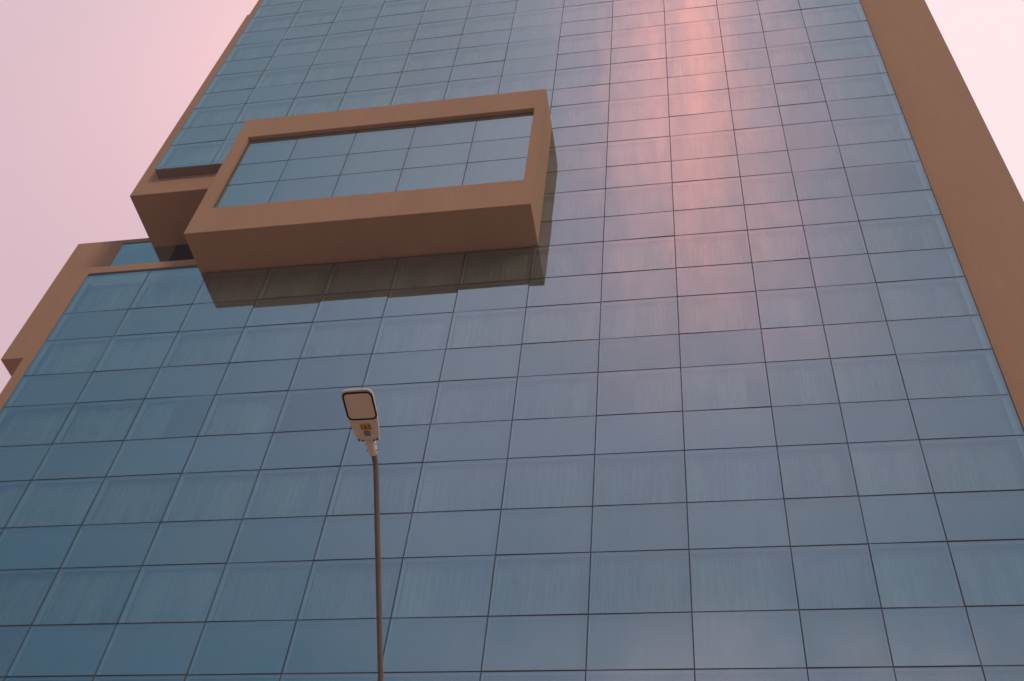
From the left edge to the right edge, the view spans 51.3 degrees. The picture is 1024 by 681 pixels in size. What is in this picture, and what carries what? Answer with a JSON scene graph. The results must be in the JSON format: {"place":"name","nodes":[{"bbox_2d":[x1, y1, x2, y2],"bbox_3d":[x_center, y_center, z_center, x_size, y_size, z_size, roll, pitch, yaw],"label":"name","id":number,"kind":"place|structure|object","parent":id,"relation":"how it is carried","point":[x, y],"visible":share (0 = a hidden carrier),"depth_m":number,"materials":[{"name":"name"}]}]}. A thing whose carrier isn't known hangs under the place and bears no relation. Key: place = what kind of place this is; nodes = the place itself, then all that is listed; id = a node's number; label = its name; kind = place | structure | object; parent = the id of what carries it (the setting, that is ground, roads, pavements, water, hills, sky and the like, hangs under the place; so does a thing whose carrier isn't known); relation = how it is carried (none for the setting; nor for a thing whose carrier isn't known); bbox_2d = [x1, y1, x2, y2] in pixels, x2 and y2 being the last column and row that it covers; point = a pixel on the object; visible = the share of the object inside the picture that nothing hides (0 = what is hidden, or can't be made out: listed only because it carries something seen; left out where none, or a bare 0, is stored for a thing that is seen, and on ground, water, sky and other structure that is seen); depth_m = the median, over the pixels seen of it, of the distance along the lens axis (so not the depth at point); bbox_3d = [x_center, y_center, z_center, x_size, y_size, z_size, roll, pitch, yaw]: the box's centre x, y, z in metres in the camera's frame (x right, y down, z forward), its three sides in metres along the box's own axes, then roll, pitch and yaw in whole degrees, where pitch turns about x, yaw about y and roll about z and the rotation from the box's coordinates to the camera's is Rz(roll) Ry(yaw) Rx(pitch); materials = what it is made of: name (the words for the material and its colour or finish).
{"place":"outdoors","nodes":[
{"label":"outdoors","id":0,"kind":"place"},
{"bbox_2d":[341,388,383,680],"bbox_3d":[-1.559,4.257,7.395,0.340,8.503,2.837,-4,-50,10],"label":"street lamp","id":1,"kind":"object","parent":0,"point":[360,409],"visible":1,"depth_m":9.87,"materials":[{"name":"metal"}]},
{"bbox_2d":[0,0,1023,392],"label":"sky","id":2,"kind":"structure","parent":0,"point":[91,91],"materials":[{"name":"pink"}]},
{"label":"ground","id":3,"kind":"structure","parent":0,"visible":0},
{"bbox_2d":[0,0,1023,680],"bbox_3d":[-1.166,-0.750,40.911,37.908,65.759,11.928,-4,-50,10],"label":"office building","id":4,"kind":"structure","parent":3,"relation":"on","point":[672,340],"depth_m":32.11,"materials":[{"name":"glass"}]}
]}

